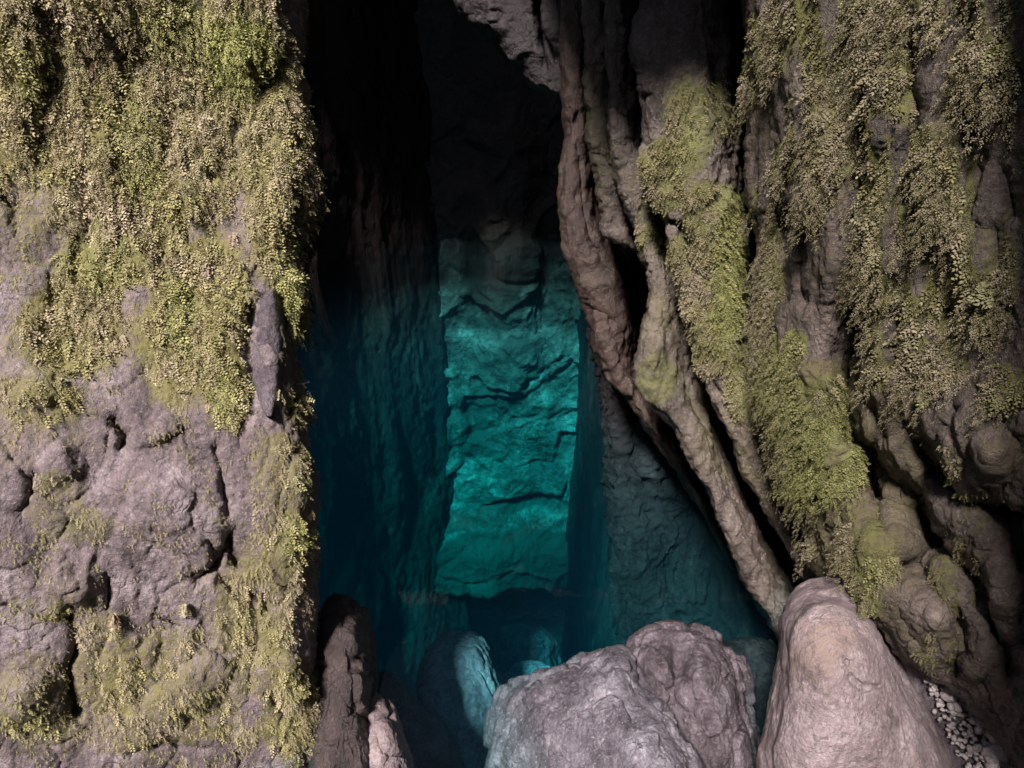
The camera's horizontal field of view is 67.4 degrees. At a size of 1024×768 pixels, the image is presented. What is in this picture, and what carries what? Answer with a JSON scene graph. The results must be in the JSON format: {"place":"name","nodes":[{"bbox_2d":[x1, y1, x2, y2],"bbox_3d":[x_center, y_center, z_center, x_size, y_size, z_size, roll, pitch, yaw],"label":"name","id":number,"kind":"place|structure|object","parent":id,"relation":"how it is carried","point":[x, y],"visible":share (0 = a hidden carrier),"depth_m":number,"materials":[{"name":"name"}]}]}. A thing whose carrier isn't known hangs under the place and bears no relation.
{"place":"outdoors","nodes":[
{"label":"outdoors","id":0,"kind":"place"},
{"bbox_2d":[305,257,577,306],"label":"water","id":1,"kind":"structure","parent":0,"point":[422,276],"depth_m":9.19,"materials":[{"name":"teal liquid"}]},
{"bbox_2d":[469,616,564,659],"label":"riverbed","id":2,"kind":"structure","parent":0,"point":[486,629],"depth_m":17.88,"materials":[{"name":"stone"}]},
{"bbox_2d":[0,0,321,767],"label":"mossy cliff","id":3,"kind":"structure","parent":2,"relation":"on","point":[73,576],"depth_m":3.00,"materials":[{"name":"grey stone"}]},
{"bbox_2d":[33,358,46,366],"bbox_3d":[-1.733,-0.054,2.804,0.055,0.070,0.067,13,31,24],"label":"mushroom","id":4,"kind":"object","parent":3,"relation":"attached to","point":[39,362],"visible":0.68,"depth_m":2.80,"materials":[{"name":"beige plant"}]},
{"bbox_2d":[55,377,69,389],"bbox_3d":[-1.652,0.017,2.811,0.055,0.088,0.061,0,28,0],"label":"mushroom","id":5,"kind":"object","parent":3,"relation":"attached to","point":[60,382],"visible":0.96,"depth_m":2.80,"materials":[{"name":"beige plant"}]},
{"bbox_2d":[107,613,119,630],"bbox_3d":[-1.555,0.934,2.997,0.052,0.085,0.041,-20,34,-33],"label":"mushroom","id":6,"kind":"object","parent":3,"relation":"attached to","point":[112,619],"visible":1,"depth_m":2.99,"materials":[{"name":"beige plant"}]},
{"bbox_2d":[113,335,127,351],"bbox_3d":[-1.490,-0.149,2.914,0.056,0.068,0.051,16,32,28],"label":"fern","id":7,"kind":"object","parent":3,"relation":"attached to","point":[120,341],"visible":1,"depth_m":2.91,"materials":[{"name":"beige plant"}]},
{"bbox_2d":[0,0,330,767],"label":"moss","id":8,"kind":"object","parent":3,"relation":"attached to","point":[52,62],"visible":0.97,"depth_m":2.95,"materials":[{"name":"green plant"}]},
{"bbox_2d":[41,90,52,110],"bbox_3d":[-1.720,-1.042,2.827,0.052,0.077,0.047,-20,34,-32],"label":"fern","id":9,"kind":"object","parent":8,"relation":"on","point":[46,94],"visible":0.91,"depth_m":2.82,"materials":[{"name":"green plant"}]},
{"bbox_2d":[88,61,99,80],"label":"fern","id":10,"kind":"object","parent":8,"relation":"on","point":[92,67],"visible":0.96,"depth_m":2.81,"materials":[{"name":"green plant"}]},
{"bbox_2d":[201,263,212,279],"bbox_3d":[-1.202,-0.443,3.033,0.048,0.067,0.075,0,28,0],"label":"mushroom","id":11,"kind":"object","parent":8,"relation":"on","point":[205,268],"visible":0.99,"depth_m":3.02,"materials":[{"name":"beige plant"}]},
{"bbox_2d":[177,604,191,618],"bbox_3d":[-1.323,0.919,3.109,0.058,0.077,0.062,24,36,37],"label":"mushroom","id":12,"kind":"object","parent":3,"relation":"attached to","point":[183,608],"visible":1,"depth_m":3.10,"materials":[{"name":"beige plant"}]},
{"bbox_2d":[227,232,238,249],"bbox_3d":[-1.121,-0.566,3.066,0.048,0.077,0.080,-23,36,-37],"label":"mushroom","id":13,"kind":"object","parent":3,"relation":"attached to","point":[233,237],"visible":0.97,"depth_m":3.06,"materials":[{"name":"beige plant"}]},
{"bbox_2d":[276,389,285,404],"bbox_3d":[-0.954,0.059,3.100,0.059,0.077,0.063,-21,34,-33],"label":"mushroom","id":14,"kind":"object","parent":3,"relation":"attached to","point":[279,395],"visible":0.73,"depth_m":3.09,"materials":[{"name":"beige plant"}]},
{"bbox_2d":[306,592,378,767],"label":"boulder","id":15,"kind":"object","parent":2,"relation":"on","point":[348,679],"visible":0.76,"depth_m":3.60,"materials":[{"name":"grey stone"}]},
{"bbox_2d":[294,0,471,696],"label":"cave side wall","id":16,"kind":"structure","parent":2,"relation":"on","point":[374,374],"depth_m":10.59,"materials":[{"name":"grey stone"}]},
{"bbox_2d":[367,691,413,767],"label":"boulder","id":17,"kind":"object","parent":2,"relation":"on","point":[388,745],"visible":0.65,"depth_m":3.59,"materials":[{"name":"grey stone"}]},
{"bbox_2d":[377,669,465,767],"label":"boulder","id":18,"kind":"object","parent":2,"relation":"on","point":[431,739],"visible":0.6,"depth_m":4.76,"materials":[{"name":"stone"}]},
{"bbox_2d":[416,628,502,767],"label":"boulder","id":19,"kind":"object","parent":2,"relation":"on","point":[459,680],"visible":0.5,"depth_m":5.36,"materials":[{"name":"grey stone"}]},
{"bbox_2d":[413,0,580,620],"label":"pool end wall","id":20,"kind":"structure","parent":2,"relation":"on","point":[495,152],"depth_m":11.95,"materials":[{"name":"stone"}]},
{"bbox_2d":[490,622,561,674],"bbox_3d":[0.189,3.448,8.960,1.021,2.369,1.275,0,28,0],"label":"boulder","id":21,"kind":"object","parent":2,"relation":"on","point":[515,643],"visible":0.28,"depth_m":8.15,"materials":[{"name":"stone"}]},
{"bbox_2d":[503,660,553,683],"bbox_3d":[0.191,3.060,7.410,0.731,1.461,0.834,0,28,0],"label":"boulder","id":22,"kind":"object","parent":2,"relation":"on","point":[522,668],"visible":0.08,"depth_m":6.94,"materials":[{"name":"stone"}]},
{"bbox_2d":[483,644,703,767],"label":"boulder","id":23,"kind":"object","parent":2,"relation":"on","point":[606,707],"visible":0.98,"depth_m":3.52,"materials":[{"name":"stone"}]},
{"bbox_2d":[557,0,814,644],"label":"ribbed wall","id":24,"kind":"structure","parent":2,"relation":"on","point":[666,462],"depth_m":4.33,"materials":[{"name":"stone"}]},
{"bbox_2d":[453,0,561,94],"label":"hanging rock","id":25,"kind":"object","parent":24,"relation":"hanging from","point":[522,36],"visible":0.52,"depth_m":5.14,"materials":[{"name":"grey stone"}]},
{"bbox_2d":[634,70,756,425],"bbox_3d":[0.998,-0.664,3.930,0.789,1.766,0.689,14,31,25],"label":"moss","id":26,"kind":"object","parent":24,"relation":"on","point":[682,282],"visible":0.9,"depth_m":3.70,"materials":[{"name":"green plant"}]},
{"bbox_2d":[561,0,817,663],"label":"pool side wall","id":27,"kind":"structure","parent":2,"relation":"on","point":[589,619],"depth_m":8.91,"materials":[{"name":"grey stone"}]},
{"bbox_2d":[626,619,760,767],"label":"boulder","id":28,"kind":"object","parent":2,"relation":"on","point":[698,678],"visible":0.69,"depth_m":3.57,"materials":[{"name":"grey stone"}]},
{"bbox_2d":[722,636,778,735],"bbox_3d":[1.618,2.214,5.105,0.802,1.397,0.782,-8,29,-15],"label":"boulder","id":29,"kind":"object","parent":2,"relation":"on","point":[760,653],"visible":0.19,"depth_m":4.67,"materials":[{"name":"grey stone"}]},
{"bbox_2d":[756,576,953,767],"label":"boulder","id":30,"kind":"object","parent":2,"relation":"on","point":[843,693],"visible":0.94,"depth_m":3.04,"materials":[{"name":"grey stone"}]},
{"bbox_2d":[741,0,1023,767],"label":"mossy wall","id":31,"kind":"structure","parent":2,"relation":"on","point":[907,495],"depth_m":2.79,"materials":[{"name":"stone"}]},
{"bbox_2d":[807,108,832,139],"bbox_3d":[1.060,-0.902,2.667,0.080,0.110,0.079,0,28,0],"label":"fern","id":32,"kind":"object","parent":31,"relation":"attached to","point":[820,117],"visible":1,"depth_m":2.65,"materials":[{"name":"green plant"}]},
{"bbox_2d":[866,243,882,267],"bbox_3d":[1.250,-0.443,2.637,0.059,0.089,0.066,-16,32,-28],"label":"fern","id":33,"kind":"object","parent":31,"relation":"attached to","point":[871,255],"visible":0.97,"depth_m":2.64,"materials":[{"name":"green plant"}]},
{"bbox_2d":[730,0,1023,679],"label":"moss","id":34,"kind":"object","parent":31,"relation":"hanging from","point":[793,472],"visible":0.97,"depth_m":2.66,"materials":[{"name":"green plant"}]},
{"bbox_2d":[967,280,993,309],"bbox_3d":[1.421,-0.268,2.318,0.068,0.093,0.068,10,30,18],"label":"fern","id":35,"kind":"object","parent":34,"relation":"on","point":[982,288],"visible":0.94,"depth_m":2.31,"materials":[{"name":"green plant"}]},
{"bbox_2d":[978,32,1013,66],"bbox_3d":[1.338,-0.916,2.107,0.083,0.088,0.081,16,32,27],"label":"fern","id":36,"kind":"object","parent":34,"relation":"on","point":[1000,42],"visible":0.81,"depth_m":2.10,"materials":[{"name":"green plant"}]},
{"bbox_2d":[916,385,934,407],"bbox_3d":[1.429,0.043,2.657,0.075,0.081,0.062,-13,31,-23],"label":"fern","id":37,"kind":"object","parent":31,"relation":"attached to","point":[923,402],"visible":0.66,"depth_m":2.65,"materials":[{"name":"green plant"}]},
{"bbox_2d":[1005,379,1023,406],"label":"fern","id":38,"kind":"object","parent":31,"relation":"attached to","point":[1015,385],"visible":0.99,"depth_m":2.32,"materials":[{"name":"green plant"}]},
{"bbox_2d":[897,656,1003,767],"bbox_3d":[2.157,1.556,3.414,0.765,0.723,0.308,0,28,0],"label":"gravel","id":39,"kind":"structure","parent":0,"point":[933,689],"depth_m":3.40,"materials":[{"name":"grey gravel"}]},
{"bbox_2d":[939,688,957,701],"bbox_3d":[1.910,1.359,3.356,0.068,0.062,0.054,-6,28,-10],"label":"pebble","id":40,"kind":"object","parent":39,"relation":"on","point":[946,694],"visible":0.74,"depth_m":3.34,"materials":[{"name":"grey stone"}]},
{"bbox_2d":[947,702,954,710],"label":"pebble","id":41,"kind":"object","parent":39,"relation":"on","point":[950,706],"visible":1,"depth_m":3.34,"materials":[{"name":"grey stone"}]},
{"bbox_2d":[952,701,962,712],"bbox_3d":[1.948,1.411,3.358,0.044,0.045,0.049,-10,29,-18],"label":"pebble","id":42,"kind":"object","parent":39,"relation":"on","point":[958,706],"visible":0.97,"depth_m":3.34,"materials":[{"name":"grey stone"}]},
{"bbox_2d":[966,745,973,751],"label":"pebble","id":43,"kind":"object","parent":39,"relation":"on","point":[969,748],"visible":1,"depth_m":3.38,"materials":[{"name":"grey stone"}]},
{"bbox_2d":[969,716,976,724],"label":"pebble","id":44,"kind":"object","parent":39,"relation":"on","point":[973,720],"visible":0.87,"depth_m":3.35,"materials":[{"name":"grey stone"}]},
{"bbox_2d":[972,743,983,751],"bbox_3d":[2.049,1.600,3.378,0.053,0.049,0.032,18,29,-25],"label":"pebble","id":45,"kind":"object","parent":39,"relation":"on","point":[978,747],"visible":1,"depth_m":3.36,"materials":[{"name":"grey stone"}]},
{"bbox_2d":[974,726,983,734],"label":"pebble","id":46,"kind":"object","parent":39,"relation":"on","point":[979,730],"visible":1,"depth_m":3.35,"materials":[{"name":"grey stone"}]},
{"bbox_2d":[975,718,982,727],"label":"pebble","id":47,"kind":"object","parent":39,"relation":"on","point":[978,724],"visible":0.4,"depth_m":3.35,"materials":[{"name":"grey stone"}]},
{"bbox_2d":[981,745,988,755],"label":"pebble","id":48,"kind":"object","parent":39,"relation":"on","point":[985,751],"visible":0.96,"depth_m":3.36,"materials":[{"name":"grey stone"}]},
{"bbox_2d":[984,756,994,763],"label":"pebble","id":49,"kind":"object","parent":39,"relation":"on","point":[989,760],"visible":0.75,"depth_m":3.36,"materials":[{"name":"grey stone"}]},
{"bbox_2d":[984,729,997,743],"bbox_3d":[2.100,1.524,3.347,0.067,0.074,0.071,-31,56,-1],"label":"pebble","id":50,"kind":"object","parent":39,"relation":"on","point":[990,737],"visible":0.34,"depth_m":3.34,"materials":[{"name":"grey stone"}]},
{"bbox_2d":[985,762,998,767],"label":"pebble","id":51,"kind":"object","parent":39,"relation":"on","point":[994,765],"visible":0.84,"depth_m":3.36,"materials":[{"name":"grey stone"}]},
{"bbox_2d":[987,742,1008,762],"bbox_3d":[2.125,1.610,3.366,0.089,0.092,0.083,-20,25,10],"label":"pebble","id":52,"kind":"object","parent":39,"relation":"on","point":[997,754],"visible":0.69,"depth_m":3.34,"materials":[{"name":"grey stone"}]}
]}

